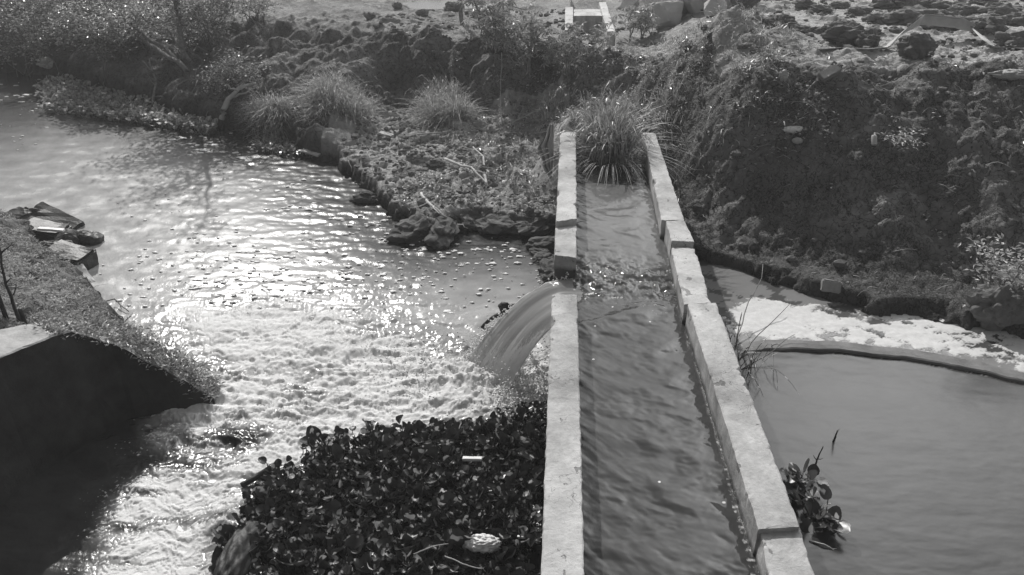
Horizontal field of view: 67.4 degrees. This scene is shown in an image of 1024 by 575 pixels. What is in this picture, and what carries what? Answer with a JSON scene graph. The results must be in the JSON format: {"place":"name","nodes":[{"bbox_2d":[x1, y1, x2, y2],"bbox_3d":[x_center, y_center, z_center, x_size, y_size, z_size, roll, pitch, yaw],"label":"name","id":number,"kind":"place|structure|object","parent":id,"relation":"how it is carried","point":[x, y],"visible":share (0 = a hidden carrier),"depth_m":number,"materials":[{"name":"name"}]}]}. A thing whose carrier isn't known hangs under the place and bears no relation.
{"place":"outdoors","nodes":[
{"label":"outdoors","id":0,"kind":"place"},
{"bbox_2d":[0,72,1023,574],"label":"stream water","id":1,"kind":"structure","parent":0,"point":[920,464],"depth_m":7.42,"materials":[{"name":"liquid"}]},
{"bbox_2d":[9,207,40,218],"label":"shore rock","id":2,"kind":"object","parent":1,"relation":"in","point":[20,212],"visible":0.38,"depth_m":10.37,"materials":[{"name":"stone"}]},
{"bbox_2d":[28,217,73,240],"bbox_3d":[-6.068,-0.714,9.992,0.581,0.297,0.374,4,29,8],"label":"stone slab","id":3,"kind":"object","parent":1,"relation":"in","point":[35,222],"depth_m":9.93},
{"bbox_2d":[20,201,85,229],"bbox_3d":[-6.212,-0.875,10.371,0.769,0.402,0.419,10,30,19],"label":"stone slab","id":4,"kind":"object","parent":1,"relation":"in","point":[49,212],"depth_m":10.38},
{"bbox_2d":[54,228,79,244],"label":"shore rock","id":5,"kind":"object","parent":1,"relation":"in","point":[68,234],"visible":0.52,"depth_m":9.74,"materials":[{"name":"stone"}]},
{"bbox_2d":[37,227,64,231],"bbox_3d":[-5.808,-0.730,9.670,0.340,0.041,0.062,3,28,5],"label":"pipe","id":6,"kind":"object","parent":5,"relation":"on","point":[50,229],"visible":1,"depth_m":9.65,"materials":[{"name":"white plastic"}]},
{"bbox_2d":[74,263,93,282],"bbox_3d":[-5.091,-0.144,9.049,0.424,0.259,0.179,24,37,37],"label":"stone slab","id":7,"kind":"object","parent":1,"relation":"on","point":[81,267],"depth_m":9.04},
{"bbox_2d":[77,230,103,245],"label":"shore rock","id":8,"kind":"object","parent":1,"relation":"on","point":[89,238],"visible":0.94,"depth_m":9.84,"materials":[{"name":"stone"}]},
{"bbox_2d":[33,73,217,134],"bbox_3d":[-8.028,-3.799,15.645,6.345,0.331,2.140,14,31,23],"label":"water hyacinth mat","id":9,"kind":"object","parent":1,"relation":"on","point":[67,93],"visible":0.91,"depth_m":15.24,"materials":[{"name":"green leaf"}]},
{"bbox_2d":[213,521,261,574],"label":"rock","id":10,"kind":"object","parent":1,"relation":"in","point":[234,558],"visible":0.77,"depth_m":5.11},
{"bbox_2d":[0,82,540,322],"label":"foam flecks","id":11,"kind":"object","parent":1,"relation":"on","point":[423,248],"visible":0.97,"depth_m":9.38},
{"bbox_2d":[249,134,312,157],"bbox_3d":[-3.826,-2.473,13.271,1.603,0.185,0.906,14,31,24],"label":"water hyacinth mat","id":12,"kind":"object","parent":1,"relation":"on","point":[268,143],"visible":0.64,"depth_m":13.17,"materials":[{"name":"grey plant"}]},
{"bbox_2d":[208,400,546,574],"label":"water hyacinth mat","id":13,"kind":"object","parent":1,"relation":"on","point":[319,500],"visible":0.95,"depth_m":5.63,"materials":[{"name":"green plant"}]},
{"bbox_2d":[240,462,278,487],"bbox_3d":[-1.970,1.456,6.001,0.316,0.144,0.066,-12,31,-22],"label":"log","id":14,"kind":"object","parent":13,"relation":"on","point":[251,479],"visible":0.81,"depth_m":5.98,"materials":[{"name":"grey wood"}]},
{"bbox_2d":[465,533,501,553],"bbox_3d":[-0.196,1.747,5.228,0.260,0.117,0.144,2,28,3],"label":"plastic bag","id":15,"kind":"object","parent":13,"relation":"on","point":[483,543],"visible":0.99,"depth_m":5.19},
{"bbox_2d":[301,272,568,425],"bbox_3d":[-0.727,0.349,7.170,2.622,1.007,1.883,2,28,3],"label":"spray","id":16,"kind":"object","parent":1,"relation":"on","point":[476,344],"visible":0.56,"depth_m":7.08,"materials":[{"name":"liquid"}]},
{"bbox_2d":[481,302,510,327],"bbox_3d":[-0.119,0.376,8.066,0.418,0.500,0.148,-7,29,-13],"label":"wet stump","id":17,"kind":"object","parent":1,"relation":"in","point":[502,305],"visible":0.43,"depth_m":7.97,"materials":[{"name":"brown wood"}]},
{"bbox_2d":[468,278,582,391],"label":"falling water","id":18,"kind":"structure","parent":1,"relation":"on","point":[519,332],"depth_m":6.95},
{"bbox_2d":[529,247,548,255],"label":"mud block","id":19,"kind":"structure","parent":1,"relation":"in","point":[533,251],"depth_m":9.61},
{"bbox_2d":[779,458,828,490],"bbox_3d":[2.298,1.440,5.998,0.329,0.266,0.275,-13,31,-23],"label":"water hyacinth","id":20,"kind":"object","parent":1,"relation":"on","point":[805,483],"visible":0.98,"depth_m":6.01,"materials":[{"name":"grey plant"}]},
{"bbox_2d":[787,486,830,516],"bbox_3d":[2.194,1.575,5.746,0.348,0.199,0.270,-5,29,-10],"label":"water hyacinth","id":21,"kind":"object","parent":1,"relation":"on","point":[806,495],"visible":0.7,"depth_m":5.80,"materials":[{"name":"grey plant"}]},
{"bbox_2d":[799,484,850,534],"bbox_3d":[2.314,1.657,5.637,0.337,0.236,0.403,13,31,23],"label":"water hyacinth","id":22,"kind":"object","parent":1,"relation":"on","point":[831,517],"visible":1,"depth_m":5.58,"materials":[{"name":"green plant"}]},
{"bbox_2d":[733,340,1023,383],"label":"curved sill","id":23,"kind":"structure","parent":1,"relation":"in","point":[908,354],"depth_m":7.59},
{"bbox_2d":[0,0,1023,355],"bbox_3d":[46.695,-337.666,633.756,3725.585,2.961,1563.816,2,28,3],"label":"ground","id":24,"kind":"structure","parent":0,"point":[848,214],"depth_m":10.03,"materials":[{"name":"soil"}]},
{"bbox_2d":[0,243,20,321],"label":"sapling","id":25,"kind":"object","parent":24,"relation":"on","point":[14,307],"visible":0.98,"depth_m":6.85,"materials":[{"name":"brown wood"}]},
{"bbox_2d":[36,57,52,68],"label":"dirt clod","id":26,"kind":"object","parent":24,"relation":"on","point":[44,60],"visible":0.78,"depth_m":17.95,"materials":[{"name":"grey soil"}]},
{"bbox_2d":[0,0,100,76],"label":"bush","id":27,"kind":"object","parent":24,"relation":"on","point":[19,29],"visible":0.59,"depth_m":17.80,"materials":[{"name":"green plant"}]},
{"bbox_2d":[48,239,99,270],"bbox_3d":[-5.330,-0.348,9.275,0.549,0.352,0.371,8,29,14],"label":"stone slab","id":28,"kind":"object","parent":24,"relation":"on","point":[87,257],"depth_m":9.22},
{"bbox_2d":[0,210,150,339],"bbox_3d":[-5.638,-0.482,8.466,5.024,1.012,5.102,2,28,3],"label":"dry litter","id":29,"kind":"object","parent":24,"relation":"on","point":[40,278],"visible":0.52,"depth_m":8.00,"materials":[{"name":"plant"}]},
{"bbox_2d":[0,209,157,340],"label":"ground cover","id":30,"kind":"object","parent":24,"relation":"on","point":[47,289],"visible":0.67,"depth_m":8.08,"materials":[{"name":"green plant"}]},
{"bbox_2d":[0,0,166,42],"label":"bush","id":31,"kind":"object","parent":24,"relation":"on","point":[43,6],"visible":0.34,"depth_m":17.35,"materials":[{"name":"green plant"}]},
{"bbox_2d":[30,0,167,83],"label":"bush","id":32,"kind":"object","parent":24,"relation":"on","point":[95,31],"visible":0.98,"depth_m":15.77,"materials":[{"name":"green plant"}]},
{"bbox_2d":[0,322,214,504],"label":"wing wall","id":33,"kind":"structure","parent":24,"relation":"on","point":[61,399],"depth_m":6.16,"materials":[{"name":"concrete"}]},
{"bbox_2d":[49,19,177,58],"bbox_3d":[-8.436,-5.541,16.919,4.835,0.806,1.272,17,32,28],"label":"fallen branch","id":34,"kind":"object","parent":24,"relation":"on","point":[164,47],"visible":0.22,"depth_m":15.97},
{"bbox_2d":[25,305,224,403],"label":"creeping plants","id":35,"kind":"object","parent":24,"relation":"on","point":[145,347],"visible":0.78,"depth_m":6.71,"materials":[{"name":"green plant"}]},
{"bbox_2d":[70,4,187,71],"bbox_3d":[-8.976,-6.174,16.926,6.950,1.730,1.084,21,35,34],"label":"fallen branch","id":36,"kind":"object","parent":24,"relation":"on","point":[181,64],"visible":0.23,"depth_m":15.69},
{"bbox_2d":[143,60,157,109],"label":"fallen branch","id":37,"kind":"object","parent":24,"relation":"on","point":[155,87],"visible":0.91,"depth_m":15.31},
{"bbox_2d":[106,0,219,60],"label":"tree","id":38,"kind":"object","parent":24,"relation":"on","point":[176,6],"visible":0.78,"depth_m":15.17,"materials":[{"name":"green plant"}]},
{"bbox_2d":[135,0,191,62],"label":"fallen branch","id":39,"kind":"object","parent":24,"relation":"on","point":[187,57],"visible":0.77,"depth_m":15.95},
{"bbox_2d":[126,0,250,54],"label":"bush","id":40,"kind":"object","parent":24,"relation":"on","point":[212,13],"visible":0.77,"depth_m":15.71,"materials":[{"name":"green plant"}]},
{"bbox_2d":[190,45,270,103],"bbox_3d":[-5.340,-4.011,14.474,1.254,1.066,1.464,-22,35,-34],"label":"bush","id":41,"kind":"object","parent":24,"relation":"on","point":[229,69],"visible":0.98,"depth_m":14.29,"materials":[{"name":"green plant"}]},
{"bbox_2d":[219,82,255,120],"bbox_3d":[-5.093,-3.466,14.229,0.764,0.696,0.208,-13,31,-23],"label":"driftwood","id":42,"kind":"object","parent":24,"relation":"on","point":[226,103],"visible":0.99,"depth_m":14.18,"materials":[{"name":"grey wood"}]},
{"bbox_2d":[214,0,281,26],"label":"bush","id":43,"kind":"object","parent":24,"relation":"on","point":[257,5],"visible":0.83,"depth_m":16.47,"materials":[{"name":"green plant"}]},
{"bbox_2d":[230,86,306,146],"bbox_3d":[-4.415,-3.086,13.829,1.324,1.065,1.974,-23,36,-36],"label":"grass tuft","id":44,"kind":"object","parent":24,"relation":"on","point":[277,106],"visible":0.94,"depth_m":13.59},
{"bbox_2d":[283,62,393,131],"bbox_3d":[-3.102,-3.346,13.544,2.318,1.059,2.090,2,28,3],"label":"grass tuft","id":45,"kind":"object","parent":24,"relation":"on","point":[342,101],"visible":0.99,"depth_m":13.39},
{"bbox_2d":[349,190,378,203],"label":"mud block","id":46,"kind":"structure","parent":24,"relation":"on","point":[366,196],"depth_m":11.11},
{"bbox_2d":[386,213,432,243],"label":"mud block","id":47,"kind":"structure","parent":24,"relation":"on","point":[410,229],"depth_m":9.96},
{"bbox_2d":[425,158,445,167],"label":"dirt clod","id":48,"kind":"object","parent":24,"relation":"on","point":[436,162],"visible":1,"depth_m":11.86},
{"bbox_2d":[397,129,476,138],"bbox_3d":[-1.236,-2.616,12.920,1.373,0.142,0.181,-8,29,-14],"label":"driftwood","id":49,"kind":"object","parent":24,"relation":"on","point":[429,133],"visible":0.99,"depth_m":12.91,"materials":[{"name":"wood"}]},
{"bbox_2d":[424,215,459,250],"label":"mud block","id":50,"kind":"structure","parent":24,"relation":"on","point":[443,232],"depth_m":9.87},
{"bbox_2d":[417,192,467,228],"bbox_3d":[-1.061,-1.042,10.334,0.354,0.258,1.142,-20,34,-32],"label":"driftwood","id":51,"kind":"object","parent":50,"relation":"on","point":[432,206],"visible":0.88,"depth_m":10.15,"materials":[{"name":"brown wood"}]},
{"bbox_2d":[383,64,505,136],"bbox_3d":[-1.027,-3.452,13.774,2.469,1.251,2.703,2,28,3],"label":"grass tuft","id":52,"kind":"object","parent":24,"relation":"on","point":[441,106],"visible":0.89,"depth_m":13.54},
{"bbox_2d":[399,0,496,8],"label":"puddle","id":53,"kind":"object","parent":24,"relation":"on","point":[427,4],"visible":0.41,"depth_m":19.86,"materials":[{"name":"liquid"}]},
{"bbox_2d":[443,1,458,12],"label":"dirt clod","id":54,"kind":"object","parent":24,"relation":"on","point":[451,6],"visible":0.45,"depth_m":18.95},
{"bbox_2d":[444,158,488,185],"bbox_3d":[-0.702,-1.792,11.477,0.242,0.166,1.332,-21,35,-34],"label":"driftwood","id":55,"kind":"object","parent":24,"relation":"on","point":[466,166],"visible":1,"depth_m":11.32,"materials":[{"name":"grey wood"}]},
{"bbox_2d":[458,213,480,231],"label":"mud block","id":56,"kind":"structure","parent":24,"relation":"on","point":[467,220],"depth_m":10.24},
{"bbox_2d":[455,0,518,49],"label":"cassava shrub","id":57,"kind":"object","parent":24,"relation":"on","point":[474,11],"visible":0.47,"depth_m":14.38,"materials":[{"name":"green plant"}]},
{"bbox_2d":[458,0,525,25],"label":"tree","id":58,"kind":"object","parent":24,"relation":"on","point":[461,18],"visible":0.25,"depth_m":16.04,"materials":[{"name":"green plant"}]},
{"bbox_2d":[475,214,518,234],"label":"mud block","id":59,"kind":"structure","parent":24,"relation":"on","point":[492,224],"depth_m":10.11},
{"bbox_2d":[461,0,558,79],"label":"cassava shrub","id":60,"kind":"object","parent":24,"relation":"on","point":[506,41],"visible":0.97,"depth_m":13.66,"materials":[{"name":"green plant"}]},
{"bbox_2d":[514,214,555,235],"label":"mud block","id":61,"kind":"structure","parent":24,"relation":"on","point":[538,226],"depth_m":10.12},
{"bbox_2d":[525,236,554,251],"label":"mud block","id":62,"kind":"structure","parent":24,"relation":"on","point":[547,242],"depth_m":9.70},
{"bbox_2d":[531,251,553,264],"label":"mud block","id":63,"kind":"structure","parent":24,"relation":"on","point":[538,257],"depth_m":9.41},
{"bbox_2d":[504,84,585,140],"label":"reed clump","id":64,"kind":"object","parent":24,"relation":"on","point":[552,105],"visible":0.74,"depth_m":13.20,"materials":[{"name":"plant"}]},
{"bbox_2d":[537,258,553,280],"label":"mud block","id":65,"kind":"structure","parent":24,"relation":"on","point":[546,269],"depth_m":9.05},
{"bbox_2d":[519,21,595,81],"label":"cassava shrub","id":66,"kind":"object","parent":24,"relation":"on","point":[551,54],"visible":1,"depth_m":13.55,"materials":[{"name":"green plant"}]},
{"bbox_2d":[541,294,583,574],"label":"flume wall","id":67,"kind":"structure","parent":24,"relation":"on","point":[562,543],"depth_m":4.52,"materials":[{"name":"concrete"}]},
{"bbox_2d":[554,132,576,280],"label":"flume wall","id":68,"kind":"structure","parent":24,"relation":"on","point":[565,254],"depth_m":7.70,"materials":[{"name":"concrete"}]},
{"bbox_2d":[565,2,614,45],"bbox_3d":[1.652,-5.636,16.894,1.010,0.707,3.962,2,28,3],"label":"flume","id":69,"kind":"object","parent":24,"relation":"on","point":[593,17],"visible":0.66,"depth_m":16.83,"materials":[{"name":"concrete"}]},
{"bbox_2d":[566,17,618,48],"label":"cassava shrub","id":70,"kind":"object","parent":24,"relation":"on","point":[600,32],"visible":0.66,"depth_m":14.29,"materials":[{"name":"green plant"}]},
{"bbox_2d":[513,79,695,189],"bbox_3d":[1.225,-2.039,9.753,2.504,1.303,2.501,-16,32,-28],"label":"reed clump","id":71,"kind":"object","parent":24,"relation":"on","point":[606,139],"visible":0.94,"depth_m":9.56,"materials":[{"name":"plant"}]},
{"bbox_2d":[538,123,553,177],"bbox_3d":[0.446,-1.776,9.985,0.200,0.740,0.120,10,30,17],"label":"hanging rag","id":72,"kind":"object","parent":71,"relation":"hanging from","point":[548,140],"visible":0.93,"depth_m":9.94,"materials":[{"name":"grey fabric"}]},
{"bbox_2d":[613,0,638,9],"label":"boulder","id":73,"kind":"object","parent":24,"relation":"on","point":[620,4],"visible":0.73,"depth_m":18.03,"materials":[{"name":"grey stone"}]},
{"bbox_2d":[613,3,659,39],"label":"cassava shrub","id":74,"kind":"object","parent":24,"relation":"on","point":[641,14],"visible":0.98,"depth_m":14.49,"materials":[{"name":"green plant"}]},
{"bbox_2d":[647,1,683,28],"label":"boulder","id":75,"kind":"object","parent":24,"relation":"on","point":[668,13],"visible":0.73,"depth_m":14.78,"materials":[{"name":"grey stone"}]},
{"bbox_2d":[617,60,716,162],"bbox_3d":[2.131,-2.674,11.138,2.082,1.382,2.172,2,28,3],"label":"reed clump","id":76,"kind":"object","parent":24,"relation":"on","point":[660,117],"visible":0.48,"depth_m":10.90,"materials":[{"name":"plant"}]},
{"bbox_2d":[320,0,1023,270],"bbox_3d":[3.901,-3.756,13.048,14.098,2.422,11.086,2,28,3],"label":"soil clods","id":77,"kind":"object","parent":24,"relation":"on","point":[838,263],"visible":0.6,"depth_m":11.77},
{"bbox_2d":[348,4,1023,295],"bbox_3d":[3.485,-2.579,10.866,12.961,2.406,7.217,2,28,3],"label":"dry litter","id":78,"kind":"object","parent":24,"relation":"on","point":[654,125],"visible":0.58,"depth_m":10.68,"materials":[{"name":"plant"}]},
{"bbox_2d":[682,0,703,13],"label":"boulder","id":79,"kind":"object","parent":24,"relation":"on","point":[694,6],"visible":0.63,"depth_m":14.88,"materials":[{"name":"grey stone"}]},
{"bbox_2d":[398,0,1023,283],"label":"weeds","id":80,"kind":"object","parent":24,"relation":"on","point":[775,54],"visible":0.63,"depth_m":10.93,"materials":[{"name":"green plant"}]},
{"bbox_2d":[704,0,726,16],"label":"boulder","id":81,"kind":"object","parent":24,"relation":"on","point":[709,5],"visible":0.91,"depth_m":14.03,"materials":[{"name":"grey stone"}]},
{"bbox_2d":[642,133,814,574],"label":"flume wall","id":82,"kind":"structure","parent":24,"relation":"on","point":[771,527],"depth_m":4.96,"materials":[{"name":"concrete"}]},
{"bbox_2d":[730,0,760,9],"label":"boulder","id":83,"kind":"object","parent":24,"relation":"on","point":[748,4],"visible":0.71,"depth_m":14.26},
{"bbox_2d":[725,266,798,394],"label":"waterside grass","id":84,"kind":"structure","parent":24,"relation":"on","point":[743,354],"depth_m":7.43,"materials":[{"name":"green plant"}]},
{"bbox_2d":[763,14,797,26],"bbox_3d":[3.962,-3.946,11.360,0.499,0.216,0.283,2,28,3],"label":"dirt clod","id":85,"kind":"object","parent":24,"relation":"on","point":[771,19],"visible":0.78,"depth_m":11.27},
{"bbox_2d":[782,126,802,132],"bbox_3d":[3.541,-1.972,9.583,0.338,0.092,0.132,2,28,3],"label":"plastic scrap","id":86,"kind":"object","parent":24,"relation":"on","point":[791,129],"visible":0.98,"depth_m":9.55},
{"bbox_2d":[793,23,810,32],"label":"dirt clod","id":87,"kind":"object","parent":24,"relation":"on","point":[805,29],"visible":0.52,"depth_m":11.69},
{"bbox_2d":[791,0,816,7],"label":"dirt clod","id":88,"kind":"object","parent":24,"relation":"on","point":[802,3],"visible":0.91,"depth_m":13.99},
{"bbox_2d":[806,4,832,12],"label":"dirt clod","id":89,"kind":"object","parent":24,"relation":"on","point":[819,8],"visible":0.86,"depth_m":13.83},
{"bbox_2d":[818,64,840,81],"bbox_3d":[4.005,-2.705,9.679,0.276,0.203,0.136,-8,29,-15],"label":"brick","id":90,"kind":"object","parent":24,"relation":"on","point":[832,71],"visible":1,"depth_m":9.65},
{"bbox_2d":[820,279,842,292],"bbox_3d":[3.557,-0.015,8.540,0.218,0.159,0.142,8,29,15],"label":"brick","id":91,"kind":"object","parent":24,"relation":"on","point":[829,285],"visible":1,"depth_m":8.49,"materials":[{"name":"brick"}]},
{"bbox_2d":[820,20,853,29],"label":"dirt clod","id":92,"kind":"object","parent":24,"relation":"on","point":[827,25],"visible":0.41,"depth_m":11.82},
{"bbox_2d":[828,1,850,8],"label":"dirt clod","id":93,"kind":"object","parent":24,"relation":"on","point":[839,5],"visible":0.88,"depth_m":14.45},
{"bbox_2d":[820,25,877,46],"bbox_3d":[4.818,-3.572,10.968,0.825,0.359,0.378,2,28,3],"label":"dirt clod","id":94,"kind":"object","parent":24,"relation":"on","point":[840,35],"visible":0.65,"depth_m":10.89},
{"bbox_2d":[847,6,873,15],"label":"dirt clod","id":95,"kind":"object","parent":24,"relation":"on","point":[858,10],"visible":0.94,"depth_m":13.55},
{"bbox_2d":[853,29,880,47],"bbox_3d":[4.975,-3.472,10.747,0.326,0.298,0.331,-20,34,-33],"label":"dirt clod","id":96,"kind":"object","parent":24,"relation":"on","point":[870,38],"visible":0.9,"depth_m":10.68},
{"bbox_2d":[861,13,898,24],"bbox_3d":[6.145,-4.434,12.780,0.620,0.274,0.363,2,28,3],"label":"dirt clod","id":97,"kind":"object","parent":24,"relation":"on","point":[887,19],"visible":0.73,"depth_m":12.68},
{"bbox_2d":[868,0,901,8],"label":"dirt clod","id":98,"kind":"object","parent":24,"relation":"on","point":[884,4],"visible":0.84,"depth_m":14.16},
{"bbox_2d":[874,116,929,154],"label":"weed","id":99,"kind":"object","parent":24,"relation":"on","point":[898,143],"visible":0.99,"depth_m":9.17,"materials":[{"name":"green plant"}]},
{"bbox_2d":[883,4,940,25],"bbox_3d":[6.654,-4.463,12.710,1.022,0.396,0.597,2,28,3],"label":"dirt clod","id":100,"kind":"object","parent":24,"relation":"on","point":[904,15],"visible":0.54,"depth_m":12.56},
{"bbox_2d":[895,0,928,7],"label":"dirt clod","id":101,"kind":"object","parent":24,"relation":"on","point":[902,3],"visible":0.73,"depth_m":14.00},
{"bbox_2d":[896,33,938,59],"bbox_3d":[5.448,-3.218,10.341,0.503,0.436,0.412,16,32,27],"label":"dirt clod","id":102,"kind":"object","parent":24,"relation":"on","point":[914,46],"visible":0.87,"depth_m":10.23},
{"bbox_2d":[818,14,1023,49],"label":"flat hose","id":103,"kind":"object","parent":24,"relation":"on","point":[959,23],"visible":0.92,"depth_m":11.46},
{"bbox_2d":[924,0,952,9],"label":"dirt clod","id":104,"kind":"object","parent":24,"relation":"on","point":[937,4],"visible":0.62,"depth_m":13.98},
{"bbox_2d":[936,9,961,16],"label":"dirt clod","id":105,"kind":"object","parent":24,"relation":"on","point":[942,12],"visible":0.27,"depth_m":12.90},
{"bbox_2d":[946,2,980,15],"bbox_3d":[8.093,-4.979,13.794,0.627,0.265,0.378,-4,29,-7],"label":"dirt clod","id":106,"kind":"object","parent":24,"relation":"on","point":[963,9],"visible":0.66,"depth_m":13.67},
{"bbox_2d":[968,0,998,5],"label":"dirt clod","id":107,"kind":"object","parent":24,"relation":"on","point":[979,2],"visible":0.41,"depth_m":14.53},
{"bbox_2d":[969,15,1008,36],"bbox_3d":[7.441,-4.024,11.979,0.571,0.418,0.455,2,28,3],"label":"dirt clod","id":108,"kind":"object","parent":24,"relation":"on","point":[988,24],"visible":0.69,"depth_m":11.84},
{"bbox_2d":[957,233,1023,306],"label":"bush","id":109,"kind":"object","parent":24,"relation":"on","point":[1009,276],"visible":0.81,"depth_m":7.96,"materials":[{"name":"grey plant"}]},
{"bbox_2d":[965,281,1023,330],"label":"boulder","id":110,"kind":"object","parent":24,"relation":"on","point":[1004,310],"visible":0.93,"depth_m":7.86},
{"bbox_2d":[977,2,1022,15],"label":"dirt clod","id":111,"kind":"object","parent":24,"relation":"on","point":[1001,8],"visible":0.63,"depth_m":13.34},
{"bbox_2d":[988,69,1023,79],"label":"plastic bag","id":112,"kind":"object","parent":24,"relation":"on","point":[1011,74],"visible":1,"depth_m":9.62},
{"bbox_2d":[992,30,1023,47],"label":"dirt clod","id":113,"kind":"object","parent":24,"relation":"on","point":[1002,39],"visible":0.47,"depth_m":10.97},
{"bbox_2d":[998,11,1023,25],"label":"dirt clod","id":114,"kind":"object","parent":24,"relation":"on","point":[1015,18],"visible":0.83,"depth_m":12.73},
{"bbox_2d":[573,147,758,574],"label":"channel water","id":115,"kind":"structure","parent":0,"point":[658,497],"depth_m":5.18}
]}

